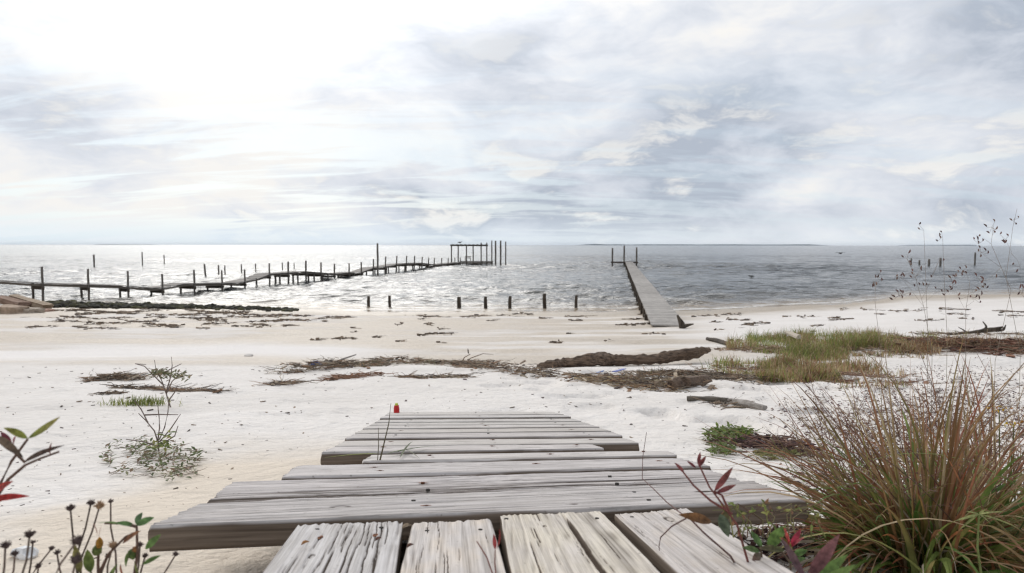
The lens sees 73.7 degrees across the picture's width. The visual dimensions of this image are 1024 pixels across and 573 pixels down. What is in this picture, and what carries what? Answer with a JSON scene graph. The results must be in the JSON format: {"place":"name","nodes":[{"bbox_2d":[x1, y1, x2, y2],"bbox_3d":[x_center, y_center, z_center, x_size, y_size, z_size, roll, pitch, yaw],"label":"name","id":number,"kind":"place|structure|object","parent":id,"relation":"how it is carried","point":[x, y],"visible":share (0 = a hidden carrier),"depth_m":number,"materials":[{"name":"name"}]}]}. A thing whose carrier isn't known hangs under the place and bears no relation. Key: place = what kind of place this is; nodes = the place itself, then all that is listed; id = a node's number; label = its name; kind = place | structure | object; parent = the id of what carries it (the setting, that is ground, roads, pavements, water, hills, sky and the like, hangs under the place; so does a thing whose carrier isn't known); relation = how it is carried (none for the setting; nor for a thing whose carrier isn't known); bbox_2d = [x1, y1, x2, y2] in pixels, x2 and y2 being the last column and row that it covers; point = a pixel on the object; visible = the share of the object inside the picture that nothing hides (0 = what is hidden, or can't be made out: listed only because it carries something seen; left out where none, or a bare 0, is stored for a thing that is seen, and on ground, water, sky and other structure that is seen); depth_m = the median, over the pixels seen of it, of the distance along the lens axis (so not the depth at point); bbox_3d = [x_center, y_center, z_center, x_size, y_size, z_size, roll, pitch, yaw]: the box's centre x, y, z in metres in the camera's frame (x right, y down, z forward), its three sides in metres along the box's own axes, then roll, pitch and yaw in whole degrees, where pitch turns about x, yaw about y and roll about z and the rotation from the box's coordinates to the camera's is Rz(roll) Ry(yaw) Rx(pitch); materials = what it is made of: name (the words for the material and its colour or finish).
{"place":"outdoors","nodes":[
{"label":"outdoors","id":0,"kind":"place"},
{"bbox_2d":[95,244,152,244],"bbox_3d":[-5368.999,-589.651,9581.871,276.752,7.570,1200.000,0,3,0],"label":"distant spit land","id":1,"kind":"structure","parent":0,"point":[123,244],"depth_m":9214.76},
{"bbox_2d":[0,293,1023,572],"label":"beach","id":2,"kind":"structure","parent":0,"point":[268,441],"depth_m":5.35,"materials":[{"name":"sand"}]},
{"bbox_2d":[0,541,11,572],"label":"dry flower","id":3,"kind":"object","parent":2,"relation":"on","point":[5,545],"visible":1,"depth_m":0.61,"materials":[{"name":"brown plant"}]},
{"bbox_2d":[10,549,18,572],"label":"dry flower","id":4,"kind":"object","parent":2,"relation":"on","point":[14,553],"visible":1,"depth_m":0.68,"materials":[{"name":"brown plant"}]},
{"bbox_2d":[0,304,29,313],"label":"concrete slab","id":5,"kind":"object","parent":2,"relation":"on","point":[10,309],"depth_m":28.81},
{"bbox_2d":[0,295,31,305],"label":"concrete slab","id":6,"kind":"object","parent":2,"relation":"on","point":[4,299],"depth_m":30.75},
{"bbox_2d":[10,546,38,559],"bbox_3d":[-0.916,0.502,1.282,0.053,0.032,0.036,0,3,0],"label":"scrap","id":7,"kind":"object","parent":2,"relation":"on","point":[21,554],"visible":0.72,"depth_m":1.27,"materials":[{"name":"plastic"}]},
{"bbox_2d":[21,529,36,572],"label":"dry flower","id":8,"kind":"object","parent":2,"relation":"on","point":[29,534],"visible":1,"depth_m":0.61,"materials":[{"name":"brown plant"}]},
{"bbox_2d":[9,294,53,308],"bbox_3d":[-22.117,0.735,31.392,1.938,0.728,0.571,1,4,9],"label":"concrete slab","id":9,"kind":"object","parent":2,"relation":"on","point":[39,304],"depth_m":31.27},
{"bbox_2d":[0,417,63,501],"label":"red leaf plant","id":10,"kind":"object","parent":2,"relation":"on","point":[6,442],"visible":1,"depth_m":0.62,"materials":[{"name":"green plant"}]},
{"bbox_2d":[28,540,35,572],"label":"dry flower","id":11,"kind":"object","parent":2,"relation":"on","point":[32,542],"visible":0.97,"depth_m":0.72,"materials":[{"name":"brown plant"}]},
{"bbox_2d":[23,307,44,312],"bbox_3d":[-20.952,1.036,29.508,1.188,0.273,0.774,1,4,17],"label":"concrete slab","id":12,"kind":"object","parent":2,"relation":"on","point":[34,310],"depth_m":29.33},
{"bbox_2d":[34,562,42,572],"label":"dry flower","id":13,"kind":"object","parent":2,"relation":"on","point":[37,566],"visible":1,"depth_m":0.72,"materials":[{"name":"brown plant"}]},
{"bbox_2d":[33,545,54,572],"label":"dry flower","id":14,"kind":"object","parent":2,"relation":"on","point":[51,547],"visible":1,"depth_m":0.72,"materials":[{"name":"brown plant"}]},
{"bbox_2d":[53,549,61,572],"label":"dry flower","id":15,"kind":"object","parent":2,"relation":"on","point":[56,552],"visible":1,"depth_m":0.70,"materials":[{"name":"brown plant"}]},
{"bbox_2d":[56,534,82,572],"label":"dry flower","id":16,"kind":"object","parent":2,"relation":"on","point":[77,540],"visible":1,"depth_m":0.56,"materials":[{"name":"brown plant"}]},
{"bbox_2d":[65,503,77,572],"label":"dry flower","id":17,"kind":"object","parent":2,"relation":"on","point":[70,507],"visible":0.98,"depth_m":0.69,"materials":[{"name":"brown plant"}]},
{"bbox_2d":[68,552,84,572],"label":"dry flower","id":18,"kind":"object","parent":2,"relation":"on","point":[76,559],"visible":1,"depth_m":0.56,"materials":[{"name":"brown plant"}]},
{"bbox_2d":[78,499,94,572],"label":"dry flower","id":19,"kind":"object","parent":2,"relation":"on","point":[90,502],"visible":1,"depth_m":0.72,"materials":[{"name":"brown plant"}]},
{"bbox_2d":[80,501,104,572],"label":"dry flower","id":20,"kind":"object","parent":2,"relation":"on","point":[99,505],"visible":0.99,"depth_m":0.72,"materials":[{"name":"brown plant"}]},
{"bbox_2d":[88,389,129,395],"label":"wrack","id":21,"kind":"object","parent":2,"relation":"on","point":[108,392],"visible":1,"depth_m":5.15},
{"bbox_2d":[106,540,116,572],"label":"dry flower","id":22,"kind":"object","parent":2,"relation":"on","point":[112,543],"visible":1,"depth_m":0.70,"materials":[{"name":"brown plant"}]},
{"bbox_2d":[108,498,116,572],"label":"dry flower","id":23,"kind":"object","parent":2,"relation":"on","point":[110,501],"visible":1,"depth_m":0.77,"materials":[{"name":"brown plant"}]},
{"bbox_2d":[76,368,153,382],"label":"wrack","id":24,"kind":"object","parent":2,"relation":"on","point":[127,376],"visible":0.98,"depth_m":6.56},
{"bbox_2d":[72,512,160,572],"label":"leafy weed","id":25,"kind":"object","parent":2,"relation":"on","point":[88,562],"visible":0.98,"depth_m":0.70,"materials":[{"name":"green plant"}]},
{"bbox_2d":[97,393,180,406],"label":"grass tuft","id":26,"kind":"object","parent":2,"relation":"on","point":[148,401],"visible":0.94,"depth_m":4.37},
{"bbox_2d":[137,541,144,570],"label":"dry flower","id":27,"kind":"object","parent":2,"relation":"on","point":[141,544],"visible":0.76,"depth_m":0.72,"materials":[{"name":"brown plant"}]},
{"bbox_2d":[140,553,148,572],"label":"dry flower","id":28,"kind":"object","parent":2,"relation":"on","point":[144,555],"visible":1,"depth_m":0.72,"materials":[{"name":"brown plant"}]},
{"bbox_2d":[99,435,207,480],"bbox_3d":[-1.304,0.610,2.499,0.379,0.158,1.060,-3,4,-37],"label":"creeping plant","id":29,"kind":"object","parent":2,"relation":"on","point":[151,455],"visible":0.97,"depth_m":2.40,"materials":[{"name":"green plant"}]},
{"bbox_2d":[126,400,180,451],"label":"shrub","id":30,"kind":"object","parent":2,"relation":"on","point":[161,444],"visible":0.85,"depth_m":2.62,"materials":[{"name":"green plant"}]},
{"bbox_2d":[135,357,192,406],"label":"shrub","id":31,"kind":"object","parent":2,"relation":"on","point":[159,372],"visible":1,"depth_m":4.27,"materials":[{"name":"green plant"}]},
{"bbox_2d":[101,382,238,393],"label":"wrack","id":32,"kind":"object","parent":2,"relation":"on","point":[161,388],"visible":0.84,"depth_m":5.54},
{"bbox_2d":[42,299,298,311],"bbox_3d":[-17.427,1.003,33.791,16.021,0.417,3.006,1,4,12],"label":"rubble","id":33,"kind":"object","parent":2,"relation":"on","point":[81,304],"visible":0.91,"depth_m":33.34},
{"bbox_2d":[164,550,178,572],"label":"dry flower","id":34,"kind":"object","parent":2,"relation":"on","point":[175,553],"visible":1,"depth_m":0.74,"materials":[{"name":"brown plant"}]},
{"bbox_2d":[252,374,313,385],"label":"wrack","id":35,"kind":"object","parent":2,"relation":"on","point":[285,382],"visible":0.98,"depth_m":5.75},
{"bbox_2d":[260,357,377,374],"bbox_3d":[-2.160,0.985,8.391,0.970,0.418,2.672,1,4,13],"label":"wrack","id":36,"kind":"object","parent":2,"relation":"on","point":[326,365],"visible":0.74,"depth_m":7.78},
{"bbox_2d":[314,370,398,381],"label":"wrack","id":37,"kind":"object","parent":2,"relation":"on","point":[352,375],"visible":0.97,"depth_m":6.66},
{"bbox_2d":[325,354,452,368],"bbox_3d":[-1.539,1.008,9.171,1.599,0.433,2.651,0,3,0],"label":"wrack","id":38,"kind":"object","parent":2,"relation":"on","point":[380,363],"visible":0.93,"depth_m":9.66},
{"bbox_2d":[388,295,390,306],"bbox_3d":[-6.044,1.295,33.743,0.160,1.703,0.149,0,3,0],"label":"piling","id":39,"kind":"object","parent":2,"relation":"on","point":[389,300],"visible":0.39,"depth_m":33.66,"materials":[{"name":"brown wood"}]},
{"bbox_2d":[387,370,479,378],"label":"wrack","id":40,"kind":"object","parent":2,"relation":"on","point":[418,376],"visible":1,"depth_m":6.77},
{"bbox_2d":[457,297,460,307],"bbox_3d":[-2.612,1.330,33.746,0.222,1.643,0.212,0,3,0],"label":"piling","id":41,"kind":"object","parent":2,"relation":"on","point":[458,302],"visible":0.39,"depth_m":33.63,"materials":[{"name":"brown wood"}]},
{"bbox_2d":[148,412,808,572],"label":"boardwalk","id":42,"kind":"structure","parent":2,"relation":"on","point":[549,492],"depth_m":1.14,"materials":[{"name":"grey wood"}]},
{"bbox_2d":[325,405,428,459],"bbox_3d":[-0.277,0.388,1.838,0.230,0.203,0.442,1,4,22],"label":"weed","id":43,"kind":"object","parent":42,"relation":"on","point":[404,449],"visible":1,"depth_m":1.71,"materials":[{"name":"brown plant"}]},
{"bbox_2d":[394,403,398,412],"bbox_3d":[-0.634,0.668,3.749,0.031,0.056,0.032,0,3,0],"label":"plastic tube","id":44,"kind":"object","parent":42,"relation":"on","point":[396,407],"visible":0.92,"depth_m":3.74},
{"bbox_2d":[642,432,735,562],"bbox_3d":[0.233,0.312,0.985,0.119,0.104,0.372,0,3,0],"label":"bare twig","id":45,"kind":"object","parent":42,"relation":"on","point":[710,538],"visible":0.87,"depth_m":0.81,"materials":[{"name":"brown plant"}]},
{"bbox_2d":[484,296,486,307],"bbox_3d":[-1.299,1.321,33.745,0.202,1.661,0.181,0,3,0],"label":"piling","id":46,"kind":"object","parent":2,"relation":"on","point":[485,301],"visible":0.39,"depth_m":33.64,"materials":[{"name":"brown wood"}]},
{"bbox_2d":[476,529,500,572],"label":"red shoot","id":47,"kind":"object","parent":2,"relation":"on","point":[494,542],"visible":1,"depth_m":0.72,"materials":[{"name":"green plant"}]},
{"bbox_2d":[425,357,567,378],"bbox_3d":[-0.412,1.004,8.559,1.067,0.516,4.145,-1,4,-21],"label":"wrack","id":48,"kind":"object","parent":2,"relation":"on","point":[488,363],"visible":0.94,"depth_m":7.70,"materials":[{"name":"plant"}]},
{"bbox_2d":[460,350,493,365],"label":"dry branch","id":49,"kind":"object","parent":48,"relation":"on","point":[472,357],"visible":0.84,"depth_m":9.39,"materials":[{"name":"brown plant"}]},
{"bbox_2d":[0,367,1014,564],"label":"beach litter","id":50,"kind":"object","parent":2,"relation":"on","point":[345,416],"visible":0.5,"depth_m":4.27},
{"bbox_2d":[508,296,511,308],"bbox_3d":[-0.129,1.312,33.745,0.232,1.690,0.181,0,3,0],"label":"piling","id":51,"kind":"object","parent":2,"relation":"on","point":[509,302],"visible":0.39,"depth_m":33.65,"materials":[{"name":"brown wood"}]},
{"bbox_2d":[26,307,1023,343],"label":"weed streaks","id":52,"kind":"object","parent":2,"relation":"on","point":[193,317],"visible":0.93,"depth_m":25.63,"materials":[{"name":"plant"}]},
{"bbox_2d":[542,294,546,307],"bbox_3d":[1.619,1.252,33.741,0.228,1.803,0.191,0,3,0],"label":"piling","id":53,"kind":"object","parent":2,"relation":"on","point":[544,301],"visible":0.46,"depth_m":33.63,"materials":[{"name":"brown wood"}]},
{"bbox_2d":[574,295,577,307],"bbox_3d":[3.136,1.296,33.743,0.229,1.731,0.159,0,3,0],"label":"piling","id":54,"kind":"object","parent":2,"relation":"on","point":[576,302],"visible":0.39,"depth_m":33.65,"materials":[{"name":"brown wood"}]},
{"bbox_2d":[537,346,710,368],"bbox_3d":[1.547,0.987,9.539,2.664,0.238,0.586,-1,4,-16],"label":"driftwood log","id":55,"kind":"object","parent":2,"relation":"on","point":[605,359],"visible":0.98,"depth_m":9.42,"materials":[{"name":"brown wood"}]},
{"bbox_2d":[543,369,717,392],"bbox_3d":[0.980,0.910,6.321,1.205,0.334,2.018,-3,4,-39],"label":"wrack","id":56,"kind":"object","parent":2,"relation":"on","point":[626,379],"visible":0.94,"depth_m":5.95,"materials":[{"name":"plant"}]},
{"bbox_2d":[611,246,684,326],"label":"pier","id":57,"kind":"structure","parent":2,"relation":"on","point":[656,308],"depth_m":31.23,"materials":[{"name":"grey wood"}]},
{"bbox_2d":[667,377,685,389],"bbox_3d":[1.413,0.833,5.814,0.191,0.125,0.110,-3,5,-40],"label":"bark chunk","id":58,"kind":"object","parent":2,"relation":"on","point":[677,382],"visible":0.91,"depth_m":5.76,"materials":[{"name":"brown wood"}]},
{"bbox_2d":[676,315,693,328],"bbox_3d":[5.221,1.078,20.604,0.520,0.458,0.197,0,3,0],"label":"driftwood stump","id":59,"kind":"object","parent":2,"relation":"on","point":[682,324],"visible":0.98,"depth_m":20.55,"materials":[{"name":"brown wood"}]},
{"bbox_2d":[610,364,780,384],"bbox_3d":[1.865,0.901,6.965,1.905,0.206,1.055,3,4,36],"label":"wrack","id":60,"kind":"object","parent":2,"relation":"on","point":[717,375],"visible":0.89,"depth_m":6.85,"materials":[{"name":"plant"}]},
{"bbox_2d":[681,374,712,388],"bbox_3d":[1.634,0.848,6.090,0.143,0.187,0.636,2,4,34],"label":"bark chunk","id":61,"kind":"object","parent":2,"relation":"on","point":[688,380],"visible":0.75,"depth_m":5.99,"materials":[{"name":"brown wood"}]},
{"bbox_2d":[687,396,727,401],"bbox_3d":[1.361,0.785,4.747,0.282,0.042,0.042,1,4,18],"label":"driftwood stick","id":62,"kind":"object","parent":2,"relation":"on","point":[709,398],"visible":0.84,"depth_m":4.73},
{"bbox_2d":[675,453,748,561],"bbox_3d":[0.241,0.342,0.795,0.115,0.296,0.028,0,3,0],"label":"red sapling","id":63,"kind":"object","parent":2,"relation":"on","point":[723,523],"visible":0.99,"depth_m":0.79,"materials":[{"name":"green plant"}]},
{"bbox_2d":[706,337,725,344],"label":"driftwood branch","id":64,"kind":"object","parent":2,"relation":"on","point":[717,340],"visible":0.81,"depth_m":14.86,"materials":[{"name":"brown wood"}]},
{"bbox_2d":[700,439,742,456],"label":"creeping plant","id":65,"kind":"object","parent":2,"relation":"on","point":[714,448],"visible":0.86,"depth_m":2.51,"materials":[{"name":"green plant"}]},
{"bbox_2d":[693,397,757,409],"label":"wrack","id":66,"kind":"object","parent":2,"relation":"on","point":[716,402],"visible":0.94,"depth_m":4.51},
{"bbox_2d":[694,421,762,442],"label":"creeping plant","id":67,"kind":"object","parent":2,"relation":"on","point":[726,432],"visible":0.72,"depth_m":2.94,"materials":[{"name":"green plant"}]},
{"bbox_2d":[728,398,766,409],"bbox_3d":[1.524,0.771,4.444,0.054,0.091,0.447,0,4,-8],"label":"driftwood board","id":68,"kind":"object","parent":2,"relation":"on","point":[745,403],"visible":0.88,"depth_m":4.40,"materials":[{"name":"grey wood"}]},
{"bbox_2d":[712,498,825,537],"bbox_3d":[0.354,0.324,0.944,0.160,0.098,0.128,0,3,0],"label":"vine","id":69,"kind":"object","parent":2,"relation":"on","point":[765,509],"visible":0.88,"depth_m":0.91,"materials":[{"name":"green plant"}]},
{"bbox_2d":[739,526,806,570],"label":"red green plant","id":70,"kind":"object","parent":2,"relation":"on","point":[774,540],"visible":0.83,"depth_m":0.82,"materials":[{"name":"green plant"}]},
{"bbox_2d":[704,430,842,462],"bbox_3d":[0.988,0.622,2.635,0.456,0.144,0.680,0,3,0],"label":"wrack","id":71,"kind":"object","parent":2,"relation":"on","point":[748,442],"visible":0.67,"depth_m":2.59,"materials":[{"name":"plant"}]},
{"bbox_2d":[738,447,810,461],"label":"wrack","id":72,"kind":"object","parent":2,"relation":"on","point":[771,455],"visible":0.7,"depth_m":2.37,"materials":[{"name":"brown plant"}]},
{"bbox_2d":[730,518,830,567],"bbox_3d":[0.647,0.521,1.382,0.438,0.082,0.564,2,4,31],"label":"plant","id":73,"kind":"object","parent":2,"relation":"on","point":[776,555],"visible":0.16,"depth_m":1.35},
{"bbox_2d":[781,534,855,572],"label":"dark leaf plant","id":74,"kind":"object","parent":2,"relation":"on","point":[820,563],"visible":1,"depth_m":0.64,"materials":[{"name":"red plant"}]},
{"bbox_2d":[686,362,952,385],"bbox_3d":[3.190,0.933,7.410,1.761,0.379,3.197,-1,4,-21],"label":"wrack","id":75,"kind":"object","parent":2,"relation":"on","point":[837,374],"visible":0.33,"depth_m":6.87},
{"bbox_2d":[698,335,942,388],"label":"straw grass","id":76,"kind":"structure","parent":2,"relation":"on","point":[798,352],"depth_m":8.38,"materials":[{"name":"plant"}]},
{"bbox_2d":[710,342,952,357],"bbox_3d":[4.623,1.021,10.715,3.964,0.423,1.924,3,4,38],"label":"wrack","id":77,"kind":"object","parent":2,"relation":"on","point":[870,351],"visible":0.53,"depth_m":10.35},
{"bbox_2d":[768,532,922,572],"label":"arching grass","id":78,"kind":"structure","parent":2,"relation":"on","point":[909,560],"depth_m":1.09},
{"bbox_2d":[746,357,961,491],"bbox_3d":[0.978,0.417,1.988,0.512,0.387,0.541,-3,5,-41],"label":"grass clump","id":79,"kind":"object","parent":2,"relation":"on","point":[849,429],"visible":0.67,"depth_m":1.97,"materials":[{"name":"plant"}]},
{"bbox_2d":[694,331,1023,572],"bbox_3d":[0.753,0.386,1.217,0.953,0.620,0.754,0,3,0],"label":"grass clump","id":80,"kind":"object","parent":2,"relation":"on","point":[853,512],"visible":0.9,"depth_m":1.20,"materials":[{"name":"plant"}]},
{"bbox_2d":[804,448,938,567],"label":"arching grass","id":81,"kind":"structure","parent":80,"relation":"attached to","point":[925,542],"depth_m":1.17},
{"bbox_2d":[833,518,1023,561],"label":"arching grass","id":82,"kind":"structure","parent":80,"relation":"attached to","point":[1015,553],"depth_m":1.07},
{"bbox_2d":[893,389,994,569],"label":"arching grass","id":83,"kind":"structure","parent":80,"relation":"attached to","point":[984,540],"depth_m":1.14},
{"bbox_2d":[872,270,882,429],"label":"seed stalk","id":84,"kind":"object","parent":2,"relation":"on","point":[873,284],"visible":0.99,"depth_m":1.71,"materials":[{"name":"brown plant"}]},
{"bbox_2d":[802,366,1023,472],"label":"grass clump","id":85,"kind":"object","parent":2,"relation":"on","point":[933,398],"visible":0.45,"depth_m":2.19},
{"bbox_2d":[812,353,1023,535],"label":"grass clump","id":86,"kind":"object","parent":2,"relation":"on","point":[1010,499],"visible":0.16,"depth_m":1.51,"materials":[{"name":"plant"}]},
{"bbox_2d":[987,405,1012,507],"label":"flower","id":87,"kind":"object","parent":86,"relation":"in","point":[999,429],"visible":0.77,"depth_m":1.37,"materials":[{"name":"brown plant"}]},
{"bbox_2d":[1004,421,1023,502],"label":"flower","id":88,"kind":"object","parent":86,"relation":"in","point":[1013,447],"visible":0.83,"depth_m":1.37,"materials":[{"name":"brown plant"}]},
{"bbox_2d":[909,222,928,436],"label":"seed stalk","id":89,"kind":"object","parent":2,"relation":"on","point":[926,303],"visible":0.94,"depth_m":1.71,"materials":[{"name":"brown plant"}]},
{"bbox_2d":[890,249,948,418],"bbox_3d":[0.949,0.230,1.616,0.146,0.634,0.057,0,3,0],"label":"seed stalk","id":90,"kind":"object","parent":2,"relation":"on","point":[902,291],"visible":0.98,"depth_m":1.60,"materials":[{"name":"brown plant"}]},
{"bbox_2d":[859,453,1023,490],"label":"arching grass","id":91,"kind":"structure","parent":2,"relation":"on","point":[968,461],"depth_m":1.17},
{"bbox_2d":[936,231,958,394],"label":"seed stalk","id":92,"kind":"object","parent":2,"relation":"on","point":[945,308],"visible":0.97,"depth_m":1.71,"materials":[{"name":"brown plant"}]},
{"bbox_2d":[880,332,1023,357],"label":"wrack","id":93,"kind":"object","parent":2,"relation":"on","point":[1008,345],"visible":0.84,"depth_m":9.96,"materials":[{"name":"plant"}]},
{"bbox_2d":[906,330,1023,335],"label":"wrack","id":94,"kind":"object","parent":2,"relation":"on","point":[988,333],"visible":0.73,"depth_m":16.99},
{"bbox_2d":[948,265,988,455],"bbox_3d":[1.069,0.248,1.620,0.115,0.595,0.059,0,3,0],"label":"seed stalk","id":95,"kind":"object","parent":2,"relation":"on","point":[954,280],"visible":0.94,"depth_m":1.61,"materials":[{"name":"brown plant"}]},
{"bbox_2d":[947,321,1005,335],"bbox_3d":[11.277,1.014,16.690,1.692,0.303,0.288,-1,4,-10],"label":"driftwood root","id":96,"kind":"object","parent":2,"relation":"on","point":[993,329],"visible":0.94,"depth_m":16.69,"materials":[{"name":"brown wood"}]},
{"bbox_2d":[954,509,1014,572],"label":"sedge","id":97,"kind":"object","parent":2,"relation":"on","point":[974,516],"visible":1,"depth_m":1.00,"materials":[{"name":"green plant"}]},
{"bbox_2d":[946,461,1023,572],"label":"grass clump","id":98,"kind":"object","parent":2,"relation":"on","point":[1003,566],"visible":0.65,"depth_m":1.08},
{"bbox_2d":[973,219,1023,398],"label":"seed stalk","id":99,"kind":"object","parent":2,"relation":"on","point":[1003,240],"visible":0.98,"depth_m":1.55,"materials":[{"name":"brown plant"}]},
{"bbox_2d":[1006,210,1019,497],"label":"seed stalk","id":100,"kind":"object","parent":2,"relation":"on","point":[1013,316],"visible":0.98,"depth_m":1.60,"materials":[{"name":"brown plant"}]},
{"bbox_2d":[0,244,1023,312],"bbox_3d":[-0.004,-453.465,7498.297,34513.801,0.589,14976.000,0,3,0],"label":"sea","id":101,"kind":"structure","parent":0,"point":[685,277],"depth_m":70.78,"materials":[{"name":"liquid"}]},
{"bbox_2d":[0,243,493,300],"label":"old pier","id":102,"kind":"structure","parent":101,"relation":"in","point":[244,281],"depth_m":49.68,"materials":[{"name":"brown wood"}]},
{"bbox_2d":[377,243,378,274],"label":"piling","id":103,"kind":"object","parent":101,"relation":"in","point":[377,260],"visible":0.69,"depth_m":69.93,"materials":[{"name":"grey wood"}]},
{"bbox_2d":[0,0,1023,245],"label":"sky","id":104,"kind":"structure","parent":0,"point":[155,122],"materials":[{"name":"white"}]},
{"bbox_2d":[583,244,830,245],"bbox_3d":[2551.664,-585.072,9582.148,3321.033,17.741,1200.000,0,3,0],"label":"shore land","id":105,"kind":"structure","parent":0,"point":[716,244],"depth_m":9000.45,"materials":[{"name":"grey"}]},
{"bbox_2d":[721,324,937,351],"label":"dune grass","id":106,"kind":"structure","parent":0,"point":[866,337],"depth_m":13.05,"materials":[{"name":"plant"}]},
{"bbox_2d":[785,331,800,338],"bbox_3d":[5.565,0.953,13.604,0.095,0.575,4.783,1,4,19],"label":"driftwood limb","id":107,"kind":"object","parent":106,"relation":"on","point":[792,334],"visible":0.98,"depth_m":12.44,"materials":[{"name":"grey wood"}]},
{"bbox_2d":[897,245,976,245],"bbox_3d":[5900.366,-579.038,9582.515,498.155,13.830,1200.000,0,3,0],"label":"distant point land","id":108,"kind":"structure","parent":0,"point":[937,245],"depth_m":9076.09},
{"bbox_2d":[919,326,1023,347],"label":"heap grass","id":109,"kind":"structure","parent":0,"point":[953,337],"depth_m":10.25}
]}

